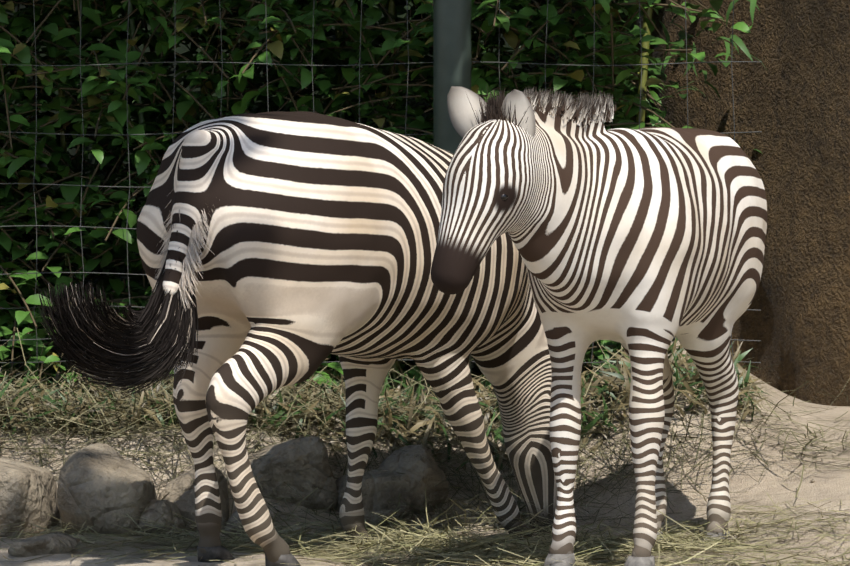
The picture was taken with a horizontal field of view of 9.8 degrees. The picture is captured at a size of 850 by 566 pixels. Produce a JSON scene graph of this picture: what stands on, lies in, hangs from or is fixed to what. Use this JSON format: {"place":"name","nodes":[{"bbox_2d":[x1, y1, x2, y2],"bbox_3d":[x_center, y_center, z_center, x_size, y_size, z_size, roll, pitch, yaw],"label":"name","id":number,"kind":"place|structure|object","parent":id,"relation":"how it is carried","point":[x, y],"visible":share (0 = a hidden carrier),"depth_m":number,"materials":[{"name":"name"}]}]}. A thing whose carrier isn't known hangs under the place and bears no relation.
{"place":"outdoors","nodes":[
{"label":"outdoors","id":0,"kind":"place"},
{"bbox_2d":[0,340,849,565],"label":"ground","id":1,"kind":"structure","parent":0,"point":[826,484],"depth_m":15.37,"materials":[{"name":"beige soil"}]},
{"bbox_2d":[0,458,59,537],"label":"rock","id":2,"kind":"object","parent":1,"relation":"on","point":[28,492],"visible":0.71,"depth_m":15.02,"materials":[{"name":"grey stone"}]},
{"bbox_2d":[8,533,79,556],"bbox_3d":[-1.125,0.780,14.521,0.155,0.088,0.244,2,3,41],"label":"rock","id":3,"kind":"object","parent":1,"relation":"on","point":[51,543],"visible":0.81,"depth_m":14.46,"materials":[{"name":"grey stone"}]},
{"bbox_2d":[57,443,158,535],"bbox_3d":[-0.968,0.663,15.189,0.303,0.331,0.445,0,2,1],"label":"rock","id":4,"kind":"object","parent":1,"relation":"on","point":[101,482],"visible":0.81,"depth_m":15.01,"materials":[{"name":"grey stone"}]},
{"bbox_2d":[136,499,186,539],"bbox_3d":[-0.812,0.737,15.120,0.165,0.148,0.210,0,2,1],"label":"rock","id":5,"kind":"object","parent":1,"relation":"on","point":[155,510],"visible":0.42,"depth_m":15.05,"materials":[{"name":"grey stone"}]},
{"bbox_2d":[158,466,228,531],"bbox_3d":[-0.689,0.684,15.299,0.211,0.243,0.243,1,2,29],"label":"rock","id":6,"kind":"object","parent":1,"relation":"on","point":[182,485],"visible":0.4,"depth_m":15.24,"materials":[{"name":"grey stone"}]},
{"bbox_2d":[224,511,245,537],"bbox_3d":[-0.551,0.746,15.213,0.149,0.129,0.109,0,2,-12],"label":"rock","id":7,"kind":"object","parent":1,"relation":"on","point":[235,515],"visible":0.25,"depth_m":15.18,"materials":[{"name":"grey stone"}]},
{"bbox_2d":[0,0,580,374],"bbox_3d":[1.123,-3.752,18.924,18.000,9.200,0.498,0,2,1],"label":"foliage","id":8,"kind":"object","parent":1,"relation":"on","point":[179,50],"depth_m":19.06,"materials":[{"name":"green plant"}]},
{"bbox_2d":[248,436,338,509],"bbox_3d":[-0.432,0.591,15.437,0.343,0.236,0.300,0,2,1],"label":"rock","id":9,"kind":"object","parent":1,"relation":"on","point":[303,463],"visible":0.79,"depth_m":15.33,"materials":[{"name":"grey stone"}]},
{"bbox_2d":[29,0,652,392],"bbox_3d":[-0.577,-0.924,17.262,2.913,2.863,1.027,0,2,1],"label":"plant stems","id":10,"kind":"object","parent":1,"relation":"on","point":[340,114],"depth_m":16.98,"materials":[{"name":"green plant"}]},
{"bbox_2d":[0,0,766,187],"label":"bamboo leaves","id":11,"kind":"object","parent":10,"relation":"attached to","point":[737,40],"visible":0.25,"depth_m":17.04,"materials":[{"name":"green plant"}]},
{"bbox_2d":[136,111,556,561],"bbox_3d":[-0.153,0.184,14.583,0.657,1.382,1.931,1,2,35],"label":"zebra","id":12,"kind":"object","parent":1,"relation":"on","point":[324,235],"visible":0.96,"depth_m":14.08},
{"bbox_2d":[36,209,197,397],"bbox_3d":[-0.828,0.051,13.664,0.173,0.539,0.589,1,2,36],"label":"tail tuft","id":13,"kind":"object","parent":12,"relation":"attached to","point":[152,339],"visible":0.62,"depth_m":13.64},
{"bbox_2d":[151,192,214,311],"bbox_3d":[-0.675,-0.136,13.865,0.209,0.446,0.169,1,2,36],"label":"tail hair","id":14,"kind":"object","parent":12,"relation":"attached to","point":[197,233],"visible":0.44,"depth_m":13.82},
{"bbox_2d":[197,545,234,562],"bbox_3d":[-0.601,0.781,14.251,0.114,0.045,0.124,0,2,1],"label":"hoof","id":15,"kind":"object","parent":12,"relation":"attached to","point":[221,552],"visible":0.85,"depth_m":14.20},
{"bbox_2d":[265,553,300,565],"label":"hoof","id":16,"kind":"object","parent":12,"relation":"attached to","point":[290,559],"visible":0.73,"depth_m":13.97},
{"bbox_2d":[334,467,414,526],"bbox_3d":[-0.176,0.688,15.431,0.265,0.221,0.225,0,2,-12],"label":"rock","id":17,"kind":"object","parent":1,"relation":"on","point":[382,491],"visible":0.62,"depth_m":15.33,"materials":[{"name":"grey stone"}]},
{"bbox_2d":[0,0,760,397],"bbox_3d":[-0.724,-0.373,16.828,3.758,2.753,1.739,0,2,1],"label":"shrub","id":18,"kind":"object","parent":1,"relation":"on","point":[118,108],"depth_m":16.61,"materials":[{"name":"green plant"}]},
{"bbox_2d":[0,336,773,478],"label":"grass","id":19,"kind":"structure","parent":1,"relation":"on","point":[676,361],"depth_m":15.72,"materials":[{"name":"green plant"}]},
{"bbox_2d":[379,444,449,514],"bbox_3d":[-0.037,0.635,15.489,0.230,0.252,0.290,0,2,1],"label":"rock","id":20,"kind":"object","parent":1,"relation":"on","point":[419,467],"visible":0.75,"depth_m":15.41,"materials":[{"name":"grey stone"}]},
{"bbox_2d":[0,328,849,565],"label":"dry grass","id":21,"kind":"structure","parent":1,"relation":"on","point":[425,539],"depth_m":15.17,"materials":[{"name":"beige plant"}]},
{"bbox_2d":[433,0,470,412],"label":"fence post","id":22,"kind":"object","parent":1,"relation":"on","point":[451,42],"depth_m":16.09,"materials":[{"name":"metal"}]},
{"bbox_2d":[0,0,761,362],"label":"wire fence","id":23,"kind":"object","parent":22,"relation":"attached to","point":[222,62],"visible":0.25,"depth_m":16.22,"materials":[{"name":"grey metal"}]},
{"bbox_2d":[98,391,845,565],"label":"pebbles","id":24,"kind":"object","parent":1,"relation":"on","point":[812,480],"visible":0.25,"depth_m":14.51,"materials":[{"name":"grey stone"}]},
{"bbox_2d":[431,96,766,556],"bbox_3d":[0.576,0.129,14.048,0.519,1.316,1.840,1,2,21],"label":"zebra","id":25,"kind":"object","parent":1,"relation":"on","point":[644,246],"visible":0.98,"depth_m":13.74,"materials":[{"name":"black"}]},
{"bbox_2d":[447,86,487,137],"bbox_3d":[0.124,-0.457,13.463,0.131,0.159,0.042,0,2,8],"label":"ear","id":26,"kind":"object","parent":25,"relation":"attached to","point":[462,115],"visible":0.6,"depth_m":13.46},
{"bbox_2d":[465,87,535,133],"bbox_3d":[0.208,-0.446,13.390,0.198,0.187,0.159,0,2,1],"label":"forelock","id":27,"kind":"object","parent":25,"relation":"attached to","point":[492,109],"visible":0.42,"depth_m":13.37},
{"bbox_2d":[501,194,507,199],"bbox_3d":[0.208,-0.232,13.287,0.034,0.024,0.034,0,2,1],"label":"eye","id":28,"kind":"object","parent":25,"relation":"attached to","point":[504,196],"visible":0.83,"depth_m":13.27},
{"bbox_2d":[500,89,535,136],"bbox_3d":[0.255,-0.446,13.359,0.102,0.159,0.050,0,2,-10],"label":"ear","id":29,"kind":"object","parent":25,"relation":"attached to","point":[519,101],"visible":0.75,"depth_m":13.35},
{"bbox_2d":[543,553,575,565],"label":"hoof","id":30,"kind":"object","parent":25,"relation":"attached to","point":[558,557],"visible":0.88,"depth_m":13.82},
{"bbox_2d":[524,86,615,127],"bbox_3d":[0.411,-0.486,13.648,0.094,0.120,0.490,1,2,31],"label":"mane","id":31,"kind":"object","parent":25,"relation":"attached to","point":[586,108],"visible":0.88,"depth_m":13.63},
{"bbox_2d":[624,555,654,565],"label":"hoof","id":32,"kind":"object","parent":25,"relation":"attached to","point":[640,561],"visible":0.92,"depth_m":13.72},
{"bbox_2d":[702,531,729,543],"bbox_3d":[0.853,0.766,14.554,0.104,0.062,0.124,0,2,1],"label":"hoof","id":33,"kind":"object","parent":25,"relation":"attached to","point":[714,535],"visible":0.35,"depth_m":14.54},
{"bbox_2d":[581,0,849,405],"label":"wall","id":34,"kind":"structure","parent":1,"relation":"on","point":[792,102],"depth_m":17.22,"materials":[{"name":"brown concrete"}]}
]}

